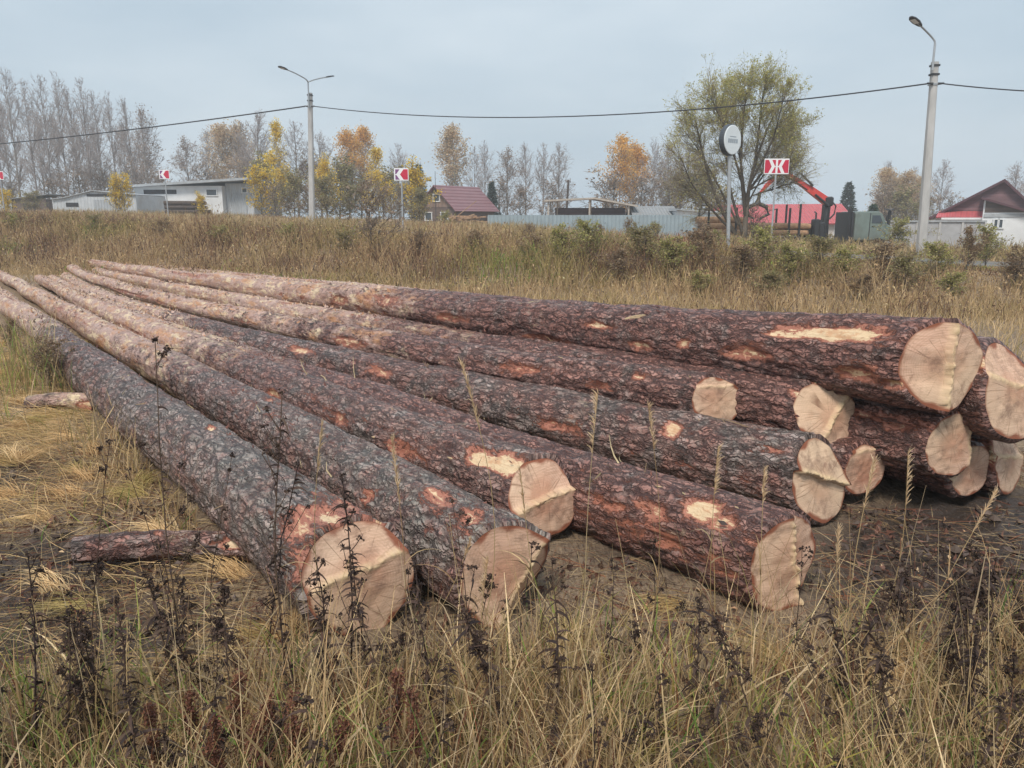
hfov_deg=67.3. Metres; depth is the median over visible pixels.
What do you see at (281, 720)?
dead weed
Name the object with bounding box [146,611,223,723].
dead weed
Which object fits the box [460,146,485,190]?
birch tree
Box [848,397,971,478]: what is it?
pine log
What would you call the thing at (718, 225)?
loaded log
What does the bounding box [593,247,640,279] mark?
weed bush
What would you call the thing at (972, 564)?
dead weed
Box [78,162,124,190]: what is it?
bush
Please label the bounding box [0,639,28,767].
dead weed
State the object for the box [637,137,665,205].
birch tree
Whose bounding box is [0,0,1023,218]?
sky
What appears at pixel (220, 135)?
birch tree
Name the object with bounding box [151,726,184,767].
dead weed
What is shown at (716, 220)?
loaded log
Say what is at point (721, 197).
bush
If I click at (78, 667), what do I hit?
dead weed
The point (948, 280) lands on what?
weed bush
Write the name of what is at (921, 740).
dead weed
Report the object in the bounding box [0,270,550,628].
pine log
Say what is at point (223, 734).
dead weed
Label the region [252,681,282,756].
dock plant
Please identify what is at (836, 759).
dead weed
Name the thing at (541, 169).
birch tree
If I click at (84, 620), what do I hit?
dead weed
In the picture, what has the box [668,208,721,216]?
block shed
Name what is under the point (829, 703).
dead weed
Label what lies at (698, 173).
birch tree
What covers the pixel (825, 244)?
weed bush
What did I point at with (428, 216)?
window
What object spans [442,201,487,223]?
board heap
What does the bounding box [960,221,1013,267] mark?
weed bush
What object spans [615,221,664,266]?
weed bush
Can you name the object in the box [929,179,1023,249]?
gabled house
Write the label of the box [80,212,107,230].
weed bush
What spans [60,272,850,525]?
pine log
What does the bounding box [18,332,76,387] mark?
weed bush
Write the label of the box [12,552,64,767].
dead weed
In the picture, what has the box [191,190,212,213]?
yellow bush
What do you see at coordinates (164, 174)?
arrow sign
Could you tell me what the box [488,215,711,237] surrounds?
sheet fence
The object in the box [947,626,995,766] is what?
dead weed
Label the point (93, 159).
birch tree
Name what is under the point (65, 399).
short log
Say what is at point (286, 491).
dead weed
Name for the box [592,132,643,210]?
birch tree
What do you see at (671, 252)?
weed bush
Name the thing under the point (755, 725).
dead weed
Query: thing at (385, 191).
bush
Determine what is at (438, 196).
window
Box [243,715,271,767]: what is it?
dock plant
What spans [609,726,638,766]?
dead weed
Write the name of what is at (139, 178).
bush
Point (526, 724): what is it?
standing grass
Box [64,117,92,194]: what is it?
birch tree
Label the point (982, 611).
dead weed
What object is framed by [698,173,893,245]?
crane truck
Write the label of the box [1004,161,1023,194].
birch tree
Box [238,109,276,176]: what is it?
birch tree
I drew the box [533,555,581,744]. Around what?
dead weed
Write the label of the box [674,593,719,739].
dead weed
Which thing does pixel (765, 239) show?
weed bush
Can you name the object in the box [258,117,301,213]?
birch tree
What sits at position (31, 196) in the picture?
bush
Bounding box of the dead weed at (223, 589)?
[208,584,238,749]
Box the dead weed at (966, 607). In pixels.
[939,598,996,710]
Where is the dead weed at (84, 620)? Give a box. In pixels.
[63,609,106,730]
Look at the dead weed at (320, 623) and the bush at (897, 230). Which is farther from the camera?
the bush at (897, 230)
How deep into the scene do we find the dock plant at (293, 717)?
2.06 m
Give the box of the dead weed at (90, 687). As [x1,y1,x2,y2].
[70,627,108,753]
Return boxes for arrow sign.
[0,171,4,211]
[159,170,169,214]
[394,168,408,226]
[764,159,789,233]
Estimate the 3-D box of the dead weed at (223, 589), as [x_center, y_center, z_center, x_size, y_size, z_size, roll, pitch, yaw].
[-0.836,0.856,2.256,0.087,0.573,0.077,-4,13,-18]
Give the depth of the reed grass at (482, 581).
2.36 m
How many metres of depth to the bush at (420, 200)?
58.44 m
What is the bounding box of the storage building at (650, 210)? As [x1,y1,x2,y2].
[625,206,676,214]
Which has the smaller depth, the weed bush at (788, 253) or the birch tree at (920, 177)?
the weed bush at (788, 253)
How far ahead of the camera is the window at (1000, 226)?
54.14 m
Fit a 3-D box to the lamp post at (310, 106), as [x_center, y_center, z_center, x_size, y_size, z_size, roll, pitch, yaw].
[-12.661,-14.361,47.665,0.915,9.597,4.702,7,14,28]
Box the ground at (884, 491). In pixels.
[0,219,1023,767]
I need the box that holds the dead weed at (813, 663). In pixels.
[792,638,853,764]
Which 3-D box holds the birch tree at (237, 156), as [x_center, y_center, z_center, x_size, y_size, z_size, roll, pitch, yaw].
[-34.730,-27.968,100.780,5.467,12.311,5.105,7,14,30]
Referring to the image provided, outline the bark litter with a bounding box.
[0,439,1023,723]
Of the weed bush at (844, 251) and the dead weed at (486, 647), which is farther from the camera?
the weed bush at (844, 251)
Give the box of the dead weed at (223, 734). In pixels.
[209,724,232,767]
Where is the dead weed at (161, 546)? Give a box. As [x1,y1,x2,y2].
[145,540,191,660]
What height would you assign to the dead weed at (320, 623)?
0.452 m
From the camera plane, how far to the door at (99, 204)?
68.13 m
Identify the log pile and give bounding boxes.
[163,201,211,215]
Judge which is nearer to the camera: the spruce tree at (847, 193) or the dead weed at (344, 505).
the dead weed at (344, 505)
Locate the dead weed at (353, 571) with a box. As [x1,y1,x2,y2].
[339,550,382,691]
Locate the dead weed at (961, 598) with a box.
[933,587,973,715]
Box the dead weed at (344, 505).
[326,473,367,684]
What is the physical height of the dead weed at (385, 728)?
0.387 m
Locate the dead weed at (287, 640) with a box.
[280,630,313,727]
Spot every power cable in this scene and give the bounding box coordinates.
[0,106,304,143]
[314,83,926,117]
[944,83,1023,90]
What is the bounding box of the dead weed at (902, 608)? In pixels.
[872,591,911,699]
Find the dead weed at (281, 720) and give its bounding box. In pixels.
[248,700,305,766]
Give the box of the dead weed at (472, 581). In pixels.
[445,563,479,668]
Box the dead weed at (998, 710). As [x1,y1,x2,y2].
[959,684,1023,767]
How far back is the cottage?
76.59 m
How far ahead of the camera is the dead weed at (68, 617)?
2.15 m
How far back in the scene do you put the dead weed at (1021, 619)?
2.75 m
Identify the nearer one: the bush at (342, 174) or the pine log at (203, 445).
the pine log at (203, 445)
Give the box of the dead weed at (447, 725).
[391,717,459,767]
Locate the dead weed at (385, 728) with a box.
[373,722,393,767]
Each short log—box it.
[24,392,94,410]
[70,529,250,563]
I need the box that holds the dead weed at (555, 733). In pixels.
[542,723,564,767]
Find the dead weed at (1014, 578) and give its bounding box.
[1000,564,1023,631]
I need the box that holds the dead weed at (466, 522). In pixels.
[446,497,471,671]
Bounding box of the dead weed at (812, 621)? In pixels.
[797,595,825,649]
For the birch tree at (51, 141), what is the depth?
82.01 m
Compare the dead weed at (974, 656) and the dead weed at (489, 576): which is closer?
the dead weed at (974, 656)
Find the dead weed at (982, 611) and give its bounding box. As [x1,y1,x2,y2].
[956,605,997,761]
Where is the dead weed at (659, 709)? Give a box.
[648,695,675,766]
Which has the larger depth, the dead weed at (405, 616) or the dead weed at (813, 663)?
the dead weed at (405, 616)
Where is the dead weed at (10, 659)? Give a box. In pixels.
[0,634,21,691]
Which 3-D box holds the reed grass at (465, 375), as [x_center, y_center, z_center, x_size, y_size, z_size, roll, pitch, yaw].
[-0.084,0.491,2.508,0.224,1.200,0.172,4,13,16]
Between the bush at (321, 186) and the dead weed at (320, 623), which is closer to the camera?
the dead weed at (320, 623)
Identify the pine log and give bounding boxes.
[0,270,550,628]
[0,286,416,636]
[34,272,575,536]
[48,274,815,612]
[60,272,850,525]
[67,264,737,419]
[88,259,982,415]
[91,266,854,443]
[137,286,884,495]
[149,264,1022,495]
[153,263,1023,443]
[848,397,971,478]
[883,441,989,497]
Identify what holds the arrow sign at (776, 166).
on the ground at (884, 491)
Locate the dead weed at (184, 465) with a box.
[135,336,202,690]
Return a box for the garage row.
[51,190,165,214]
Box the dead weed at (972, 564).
[955,539,1000,654]
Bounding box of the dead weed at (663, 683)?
[620,672,668,765]
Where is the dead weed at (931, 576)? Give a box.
[901,520,950,662]
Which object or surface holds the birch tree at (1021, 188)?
on the ground at (884, 491)
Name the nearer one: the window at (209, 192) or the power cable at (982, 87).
the power cable at (982, 87)
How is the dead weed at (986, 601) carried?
on the ground at (884, 491)
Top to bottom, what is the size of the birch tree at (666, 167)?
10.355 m
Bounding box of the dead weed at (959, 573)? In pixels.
[940,567,984,706]
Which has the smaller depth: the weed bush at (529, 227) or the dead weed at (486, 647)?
the dead weed at (486, 647)
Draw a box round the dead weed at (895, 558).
[887,541,904,632]
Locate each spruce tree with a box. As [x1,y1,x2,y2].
[407,163,427,220]
[486,181,501,214]
[839,181,857,210]
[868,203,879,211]
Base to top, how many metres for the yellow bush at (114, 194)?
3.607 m
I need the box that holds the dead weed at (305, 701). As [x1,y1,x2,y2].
[285,693,330,767]
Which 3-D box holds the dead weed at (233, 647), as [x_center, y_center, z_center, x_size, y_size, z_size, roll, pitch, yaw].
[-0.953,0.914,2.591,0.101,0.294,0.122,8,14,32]
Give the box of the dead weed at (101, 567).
[88,553,109,665]
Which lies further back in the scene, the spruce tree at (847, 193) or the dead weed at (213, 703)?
the spruce tree at (847, 193)
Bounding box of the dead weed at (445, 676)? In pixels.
[418,659,459,758]
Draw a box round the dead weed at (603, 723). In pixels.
[576,661,612,767]
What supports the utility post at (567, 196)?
on the ground at (884, 491)
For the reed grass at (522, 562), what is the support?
on the ground at (884, 491)
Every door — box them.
[93,200,115,212]
[231,193,247,214]
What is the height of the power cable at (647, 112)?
2.037 m
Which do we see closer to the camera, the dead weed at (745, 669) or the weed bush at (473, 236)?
the dead weed at (745, 669)
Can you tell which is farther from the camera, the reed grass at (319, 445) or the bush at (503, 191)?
the bush at (503, 191)
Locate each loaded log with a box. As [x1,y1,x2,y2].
[700,223,751,229]
[701,229,749,236]
[704,217,742,222]
[754,223,810,229]
[755,230,807,235]
[773,223,807,229]
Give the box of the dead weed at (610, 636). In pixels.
[602,557,627,692]
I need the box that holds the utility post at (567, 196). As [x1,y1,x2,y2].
[566,180,568,207]
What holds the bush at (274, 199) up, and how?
on the ground at (884, 491)
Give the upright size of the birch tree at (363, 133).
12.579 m
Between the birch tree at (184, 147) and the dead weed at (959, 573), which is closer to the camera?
the dead weed at (959, 573)
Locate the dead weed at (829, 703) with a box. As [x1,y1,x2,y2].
[816,672,839,729]
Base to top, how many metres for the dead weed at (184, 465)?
1.237 m
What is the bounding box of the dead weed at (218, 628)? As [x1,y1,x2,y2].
[200,613,227,716]
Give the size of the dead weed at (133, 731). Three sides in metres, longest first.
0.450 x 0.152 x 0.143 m
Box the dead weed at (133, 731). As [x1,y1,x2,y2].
[106,681,166,767]
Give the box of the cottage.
[416,182,499,224]
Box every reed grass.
[278,418,350,684]
[386,436,433,678]
[409,535,471,634]
[457,554,508,712]
[458,356,517,668]
[492,463,556,670]
[570,389,597,675]
[617,399,660,676]
[683,445,727,649]
[717,465,769,654]
[813,454,895,693]
[819,522,865,652]
[850,445,930,682]
[899,484,999,652]
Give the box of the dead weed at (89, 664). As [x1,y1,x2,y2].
[74,618,126,736]
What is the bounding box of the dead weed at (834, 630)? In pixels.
[806,596,862,725]
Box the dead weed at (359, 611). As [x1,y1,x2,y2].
[343,604,400,727]
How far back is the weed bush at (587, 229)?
19.32 m
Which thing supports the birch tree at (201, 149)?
on the ground at (884, 491)
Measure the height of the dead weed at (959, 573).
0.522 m
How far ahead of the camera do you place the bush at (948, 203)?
83.77 m
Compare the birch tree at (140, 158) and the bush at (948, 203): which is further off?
the birch tree at (140, 158)
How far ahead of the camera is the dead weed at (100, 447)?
2.31 m
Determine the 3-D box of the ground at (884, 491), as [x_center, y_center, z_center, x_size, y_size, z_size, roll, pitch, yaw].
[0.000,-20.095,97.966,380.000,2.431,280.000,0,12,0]
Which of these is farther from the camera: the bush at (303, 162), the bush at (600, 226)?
the bush at (303, 162)
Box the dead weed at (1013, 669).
[999,649,1023,759]
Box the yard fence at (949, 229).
[885,220,986,248]
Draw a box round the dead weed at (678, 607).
[662,600,686,658]
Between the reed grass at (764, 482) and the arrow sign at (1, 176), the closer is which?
the reed grass at (764, 482)
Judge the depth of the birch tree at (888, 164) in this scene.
104.17 m
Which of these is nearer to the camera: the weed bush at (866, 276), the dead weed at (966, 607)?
the dead weed at (966, 607)
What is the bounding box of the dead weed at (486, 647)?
[466,628,501,733]
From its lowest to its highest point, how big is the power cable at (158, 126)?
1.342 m
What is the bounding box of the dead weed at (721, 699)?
[672,684,736,767]
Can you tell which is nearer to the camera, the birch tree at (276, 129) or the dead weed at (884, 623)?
the dead weed at (884, 623)
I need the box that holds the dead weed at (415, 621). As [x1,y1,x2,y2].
[399,586,428,678]
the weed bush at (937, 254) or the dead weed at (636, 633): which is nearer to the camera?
the dead weed at (636, 633)
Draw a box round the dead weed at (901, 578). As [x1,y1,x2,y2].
[824,559,924,697]
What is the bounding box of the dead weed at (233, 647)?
[206,616,248,675]
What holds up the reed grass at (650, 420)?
on the ground at (884, 491)
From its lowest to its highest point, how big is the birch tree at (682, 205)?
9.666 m
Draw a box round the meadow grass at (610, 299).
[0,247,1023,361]
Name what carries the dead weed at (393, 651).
on the ground at (884, 491)
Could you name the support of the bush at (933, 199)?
on the ground at (884, 491)
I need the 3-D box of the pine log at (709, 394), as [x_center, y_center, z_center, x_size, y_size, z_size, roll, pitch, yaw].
[-5.323,-1.449,12.386,0.694,0.552,20.602,-10,16,-38]
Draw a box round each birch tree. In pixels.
[0,67,31,196]
[0,96,17,207]
[0,101,35,197]
[5,78,44,191]
[14,71,75,196]
[17,110,60,193]
[35,110,72,197]
[38,70,80,195]
[53,84,93,192]
[60,76,108,190]
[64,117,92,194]
[74,90,119,190]
[74,125,110,189]
[97,92,130,190]
[111,123,141,191]
[113,96,142,192]
[123,103,181,183]
[125,129,155,190]
[164,134,208,181]
[191,128,226,179]
[195,120,242,178]
[210,118,258,177]
[227,122,259,177]
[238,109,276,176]
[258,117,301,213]
[272,121,319,215]
[298,129,336,216]
[308,153,343,216]
[331,125,365,218]
[353,122,382,217]
[358,145,399,216]
[388,144,410,219]
[428,122,478,186]
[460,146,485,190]
[471,140,499,197]
[491,147,527,213]
[510,143,538,214]
[529,143,557,214]
[539,142,578,207]
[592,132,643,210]
[614,139,659,209]
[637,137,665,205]
[640,143,683,206]
[652,150,690,210]
[678,151,721,210]
[865,165,900,218]
[878,174,913,218]
[879,161,903,216]
[894,168,920,217]
[907,176,941,218]
[930,159,955,211]
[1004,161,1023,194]
[1010,171,1023,192]
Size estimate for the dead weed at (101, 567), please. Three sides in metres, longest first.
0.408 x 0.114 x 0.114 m
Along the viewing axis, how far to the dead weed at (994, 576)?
2.57 m
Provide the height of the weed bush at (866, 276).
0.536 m
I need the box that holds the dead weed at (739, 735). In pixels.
[727,726,757,767]
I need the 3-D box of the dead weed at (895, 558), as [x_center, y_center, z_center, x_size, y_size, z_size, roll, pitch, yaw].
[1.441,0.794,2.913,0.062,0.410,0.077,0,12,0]
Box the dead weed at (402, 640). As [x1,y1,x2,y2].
[380,631,410,706]
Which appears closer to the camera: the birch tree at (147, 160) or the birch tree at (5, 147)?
the birch tree at (147, 160)
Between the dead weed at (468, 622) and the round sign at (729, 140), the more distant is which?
the round sign at (729, 140)
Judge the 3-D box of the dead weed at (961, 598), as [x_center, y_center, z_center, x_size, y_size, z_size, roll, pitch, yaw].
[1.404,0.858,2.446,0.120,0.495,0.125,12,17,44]
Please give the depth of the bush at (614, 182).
87.17 m
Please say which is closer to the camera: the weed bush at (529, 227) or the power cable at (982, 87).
the power cable at (982, 87)
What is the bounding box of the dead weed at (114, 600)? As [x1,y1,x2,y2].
[103,594,154,764]
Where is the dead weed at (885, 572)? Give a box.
[868,568,893,653]
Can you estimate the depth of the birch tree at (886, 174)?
88.80 m
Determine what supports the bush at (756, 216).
on the ground at (884, 491)
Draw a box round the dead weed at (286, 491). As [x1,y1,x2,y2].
[251,388,310,692]
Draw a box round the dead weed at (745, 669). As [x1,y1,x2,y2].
[707,613,748,718]
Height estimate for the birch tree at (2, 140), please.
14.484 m
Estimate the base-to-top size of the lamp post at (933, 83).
9.098 m
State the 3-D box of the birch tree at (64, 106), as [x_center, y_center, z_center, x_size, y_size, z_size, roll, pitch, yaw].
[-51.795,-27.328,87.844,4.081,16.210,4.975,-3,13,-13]
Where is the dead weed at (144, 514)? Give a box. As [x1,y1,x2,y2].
[125,467,174,627]
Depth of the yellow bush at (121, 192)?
62.05 m
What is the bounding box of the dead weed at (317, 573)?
[301,557,343,713]
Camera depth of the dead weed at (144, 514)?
2.93 m
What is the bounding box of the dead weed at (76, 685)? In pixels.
[58,671,85,766]
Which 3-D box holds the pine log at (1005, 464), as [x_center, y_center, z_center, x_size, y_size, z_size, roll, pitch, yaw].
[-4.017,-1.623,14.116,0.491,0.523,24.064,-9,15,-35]
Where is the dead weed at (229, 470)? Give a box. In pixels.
[198,452,234,673]
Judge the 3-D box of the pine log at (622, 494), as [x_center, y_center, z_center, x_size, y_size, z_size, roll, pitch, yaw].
[-5.140,-0.954,10.950,0.590,0.560,20.343,-9,15,-37]
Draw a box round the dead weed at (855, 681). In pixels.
[851,660,862,726]
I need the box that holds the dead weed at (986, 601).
[965,570,1004,657]
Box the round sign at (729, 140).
[719,124,740,248]
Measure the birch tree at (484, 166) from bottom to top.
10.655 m
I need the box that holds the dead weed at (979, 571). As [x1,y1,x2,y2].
[923,560,998,694]
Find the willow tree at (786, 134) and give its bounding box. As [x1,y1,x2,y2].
[656,48,827,238]
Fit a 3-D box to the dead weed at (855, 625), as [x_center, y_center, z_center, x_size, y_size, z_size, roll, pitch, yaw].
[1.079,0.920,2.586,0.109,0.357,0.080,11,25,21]
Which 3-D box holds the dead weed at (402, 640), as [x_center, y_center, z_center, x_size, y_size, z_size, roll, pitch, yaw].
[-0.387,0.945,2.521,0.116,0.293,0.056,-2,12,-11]
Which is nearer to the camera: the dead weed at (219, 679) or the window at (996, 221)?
the dead weed at (219, 679)
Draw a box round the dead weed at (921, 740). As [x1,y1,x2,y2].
[915,737,928,767]
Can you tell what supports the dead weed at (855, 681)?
on the ground at (884, 491)
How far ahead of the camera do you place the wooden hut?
77.98 m
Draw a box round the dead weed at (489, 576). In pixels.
[470,573,498,670]
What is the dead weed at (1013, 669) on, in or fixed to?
on the ground at (884, 491)
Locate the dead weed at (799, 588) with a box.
[789,545,816,677]
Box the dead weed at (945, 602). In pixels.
[934,546,979,666]
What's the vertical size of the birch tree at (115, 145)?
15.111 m
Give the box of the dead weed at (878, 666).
[856,643,908,767]
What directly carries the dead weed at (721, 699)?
on the ground at (884, 491)
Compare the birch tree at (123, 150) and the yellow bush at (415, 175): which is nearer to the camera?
the yellow bush at (415, 175)
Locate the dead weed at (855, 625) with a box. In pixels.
[816,619,859,687]
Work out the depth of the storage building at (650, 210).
72.69 m
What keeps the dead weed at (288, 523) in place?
on the ground at (884, 491)
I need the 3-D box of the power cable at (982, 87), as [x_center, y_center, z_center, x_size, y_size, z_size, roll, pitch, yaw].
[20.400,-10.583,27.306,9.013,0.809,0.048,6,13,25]
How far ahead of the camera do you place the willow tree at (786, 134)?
38.94 m
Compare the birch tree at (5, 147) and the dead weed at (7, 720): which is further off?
the birch tree at (5, 147)
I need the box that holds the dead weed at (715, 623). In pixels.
[708,610,769,767]
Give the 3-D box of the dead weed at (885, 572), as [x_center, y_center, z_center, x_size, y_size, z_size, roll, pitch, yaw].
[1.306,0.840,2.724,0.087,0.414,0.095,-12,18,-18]
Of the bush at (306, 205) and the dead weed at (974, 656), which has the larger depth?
the bush at (306, 205)
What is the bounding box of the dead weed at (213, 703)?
[201,698,228,767]
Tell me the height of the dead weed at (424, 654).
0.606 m
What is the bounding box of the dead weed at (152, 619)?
[132,570,198,713]
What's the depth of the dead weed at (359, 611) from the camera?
2.28 m
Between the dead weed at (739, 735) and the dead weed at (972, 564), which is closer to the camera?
the dead weed at (739, 735)
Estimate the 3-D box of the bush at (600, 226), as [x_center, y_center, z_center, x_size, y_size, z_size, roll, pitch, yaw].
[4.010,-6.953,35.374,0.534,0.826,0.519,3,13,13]
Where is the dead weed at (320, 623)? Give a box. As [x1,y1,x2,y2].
[305,605,352,726]
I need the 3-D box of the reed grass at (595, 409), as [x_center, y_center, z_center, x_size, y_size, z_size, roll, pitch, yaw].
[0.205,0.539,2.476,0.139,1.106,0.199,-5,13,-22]
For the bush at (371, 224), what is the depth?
21.82 m
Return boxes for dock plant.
[137,701,168,767]
[178,686,205,763]
[197,707,236,767]
[225,668,250,766]
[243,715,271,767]
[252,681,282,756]
[279,687,315,767]
[325,714,354,767]
[379,664,407,767]
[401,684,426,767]
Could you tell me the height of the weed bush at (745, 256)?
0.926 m
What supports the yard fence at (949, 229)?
on the ground at (884, 491)
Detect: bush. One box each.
[0,188,19,210]
[0,316,26,352]
[1,177,24,207]
[2,211,27,231]
[11,190,48,211]
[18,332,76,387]
[23,174,76,198]
[35,213,53,229]
[55,167,98,196]
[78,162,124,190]
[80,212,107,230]
[102,173,130,213]
[107,171,134,213]
[115,162,159,191]
[132,164,182,183]
[151,216,173,236]
[182,159,229,180]
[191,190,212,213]
[206,225,237,241]
[221,158,272,180]
[242,162,281,214]
[243,148,300,208]
[255,181,297,216]
[270,169,317,218]
[274,221,303,242]
[276,184,322,218]
[277,149,333,214]
[299,172,347,218]
[302,152,373,217]
[328,229,359,252]
[331,179,369,218]
[335,174,412,253]
[348,162,372,219]
[366,183,410,222]
[369,162,421,218]
[382,182,413,219]
[392,154,445,218]
[397,228,431,252]
[398,186,434,221]
[436,210,454,222]
[460,229,491,252]
[485,175,543,214]
[502,181,543,214]
[515,232,551,256]
[520,223,537,233]
[527,178,575,214]
[533,222,588,268]
[564,167,649,207]
[570,218,590,235]
[572,217,618,267]
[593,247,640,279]
[597,224,604,233]
[605,171,669,213]
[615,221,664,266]
[622,217,633,237]
[644,235,707,277]
[645,165,692,210]
[651,221,667,239]
[659,159,741,212]
[673,224,736,269]
[680,269,722,296]
[692,219,705,234]
[712,244,775,282]
[718,223,795,267]
[736,205,775,239]
[743,268,788,296]
[762,240,827,283]
[795,234,842,274]
[810,244,876,282]
[838,273,887,299]
[850,238,918,279]
[865,181,915,219]
[873,215,941,247]
[883,249,940,288]
[884,182,937,219]
[912,192,945,219]
[913,239,971,279]
[926,269,974,296]
[929,191,966,219]
[954,225,991,271]
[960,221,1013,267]
[984,242,1023,287]
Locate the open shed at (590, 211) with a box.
[542,197,637,214]
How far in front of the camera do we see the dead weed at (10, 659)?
2.57 m
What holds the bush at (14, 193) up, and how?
on the ground at (884, 491)
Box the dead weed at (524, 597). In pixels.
[499,540,541,675]
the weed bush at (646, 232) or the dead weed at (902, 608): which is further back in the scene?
the weed bush at (646, 232)
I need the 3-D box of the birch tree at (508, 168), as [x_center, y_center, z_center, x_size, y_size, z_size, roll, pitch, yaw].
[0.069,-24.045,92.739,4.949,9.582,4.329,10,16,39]
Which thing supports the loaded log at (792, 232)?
on the crane truck
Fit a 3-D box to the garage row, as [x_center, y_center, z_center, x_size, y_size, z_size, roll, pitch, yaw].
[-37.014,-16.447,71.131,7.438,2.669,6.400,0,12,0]
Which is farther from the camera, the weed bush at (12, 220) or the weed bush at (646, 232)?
the weed bush at (12, 220)
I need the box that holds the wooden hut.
[7,194,65,211]
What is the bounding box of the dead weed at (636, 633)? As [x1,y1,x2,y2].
[624,620,644,704]
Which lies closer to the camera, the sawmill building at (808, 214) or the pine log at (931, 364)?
the pine log at (931, 364)
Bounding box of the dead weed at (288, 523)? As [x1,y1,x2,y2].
[255,461,308,654]
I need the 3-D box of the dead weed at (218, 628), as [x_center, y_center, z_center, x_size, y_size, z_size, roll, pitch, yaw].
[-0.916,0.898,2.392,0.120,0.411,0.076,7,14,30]
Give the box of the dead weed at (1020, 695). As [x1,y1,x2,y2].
[1011,688,1023,767]
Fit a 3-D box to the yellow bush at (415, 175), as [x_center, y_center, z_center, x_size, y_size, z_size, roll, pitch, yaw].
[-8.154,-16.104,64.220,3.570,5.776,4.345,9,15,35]
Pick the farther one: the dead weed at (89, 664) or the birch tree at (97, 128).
the birch tree at (97, 128)
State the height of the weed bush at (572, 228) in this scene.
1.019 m
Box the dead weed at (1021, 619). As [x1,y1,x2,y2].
[998,592,1023,654]
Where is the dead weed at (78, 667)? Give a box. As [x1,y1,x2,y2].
[56,623,104,747]
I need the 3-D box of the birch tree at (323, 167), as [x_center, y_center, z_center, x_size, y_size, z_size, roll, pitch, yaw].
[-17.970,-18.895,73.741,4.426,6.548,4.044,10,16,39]
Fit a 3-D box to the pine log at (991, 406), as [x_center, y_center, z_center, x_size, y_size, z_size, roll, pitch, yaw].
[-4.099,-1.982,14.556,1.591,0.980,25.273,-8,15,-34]
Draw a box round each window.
[205,189,217,195]
[241,188,247,192]
[425,212,432,220]
[432,194,440,201]
[993,219,999,228]
[998,219,1004,228]
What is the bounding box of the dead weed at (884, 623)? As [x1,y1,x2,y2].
[869,618,894,741]
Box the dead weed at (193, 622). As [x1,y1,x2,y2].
[178,595,201,678]
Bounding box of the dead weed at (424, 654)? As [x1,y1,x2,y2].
[401,557,441,736]
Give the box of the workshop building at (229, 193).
[129,177,283,216]
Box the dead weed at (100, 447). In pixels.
[64,438,115,710]
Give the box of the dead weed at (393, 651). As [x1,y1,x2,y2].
[380,643,399,708]
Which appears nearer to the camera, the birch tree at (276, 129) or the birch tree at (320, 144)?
the birch tree at (276, 129)
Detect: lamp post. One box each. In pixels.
[278,66,333,219]
[909,16,943,255]
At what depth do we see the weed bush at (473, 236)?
21.54 m
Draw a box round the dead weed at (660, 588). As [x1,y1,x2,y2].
[645,537,663,674]
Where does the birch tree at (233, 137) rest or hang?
on the ground at (884, 491)
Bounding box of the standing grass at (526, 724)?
[0,480,1023,767]
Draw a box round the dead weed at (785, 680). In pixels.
[761,673,797,767]
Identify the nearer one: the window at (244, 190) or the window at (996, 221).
the window at (996, 221)
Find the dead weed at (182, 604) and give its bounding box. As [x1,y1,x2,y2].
[174,576,199,650]
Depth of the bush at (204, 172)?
92.72 m
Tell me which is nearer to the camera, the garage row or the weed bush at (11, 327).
the weed bush at (11, 327)
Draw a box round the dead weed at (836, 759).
[831,755,844,767]
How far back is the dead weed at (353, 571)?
2.53 m
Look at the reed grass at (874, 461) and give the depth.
2.50 m
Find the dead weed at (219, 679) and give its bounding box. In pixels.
[164,670,227,767]
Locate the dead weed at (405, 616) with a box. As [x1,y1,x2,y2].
[386,568,414,670]
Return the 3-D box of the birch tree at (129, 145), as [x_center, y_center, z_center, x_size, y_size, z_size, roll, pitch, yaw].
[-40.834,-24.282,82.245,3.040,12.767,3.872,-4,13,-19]
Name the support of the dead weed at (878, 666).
on the ground at (884, 491)
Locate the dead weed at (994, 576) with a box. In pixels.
[966,557,1013,680]
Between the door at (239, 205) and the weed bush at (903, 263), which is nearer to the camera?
the weed bush at (903, 263)
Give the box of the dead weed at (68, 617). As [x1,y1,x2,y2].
[52,605,85,767]
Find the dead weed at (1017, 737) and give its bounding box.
[995,725,1023,767]
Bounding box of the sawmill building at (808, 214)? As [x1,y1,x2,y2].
[710,204,847,240]
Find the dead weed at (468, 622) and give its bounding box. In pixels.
[442,605,525,767]
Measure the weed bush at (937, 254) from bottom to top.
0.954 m
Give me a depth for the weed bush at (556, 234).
18.88 m
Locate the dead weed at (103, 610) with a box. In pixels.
[96,608,128,679]
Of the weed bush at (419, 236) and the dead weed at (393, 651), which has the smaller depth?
the dead weed at (393, 651)
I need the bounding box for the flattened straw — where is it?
[0,299,1023,767]
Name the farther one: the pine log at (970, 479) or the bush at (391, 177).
the bush at (391, 177)
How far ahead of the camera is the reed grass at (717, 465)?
2.76 m
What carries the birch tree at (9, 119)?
on the ground at (884, 491)
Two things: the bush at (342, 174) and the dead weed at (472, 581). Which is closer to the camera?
the dead weed at (472, 581)
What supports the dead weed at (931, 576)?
on the ground at (884, 491)
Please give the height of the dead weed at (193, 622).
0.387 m
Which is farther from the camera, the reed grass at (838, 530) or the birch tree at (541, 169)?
the birch tree at (541, 169)
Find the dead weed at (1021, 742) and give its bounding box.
[1000,724,1023,766]
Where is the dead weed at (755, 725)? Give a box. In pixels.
[748,707,768,767]
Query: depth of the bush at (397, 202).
68.12 m
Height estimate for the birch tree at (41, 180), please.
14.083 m

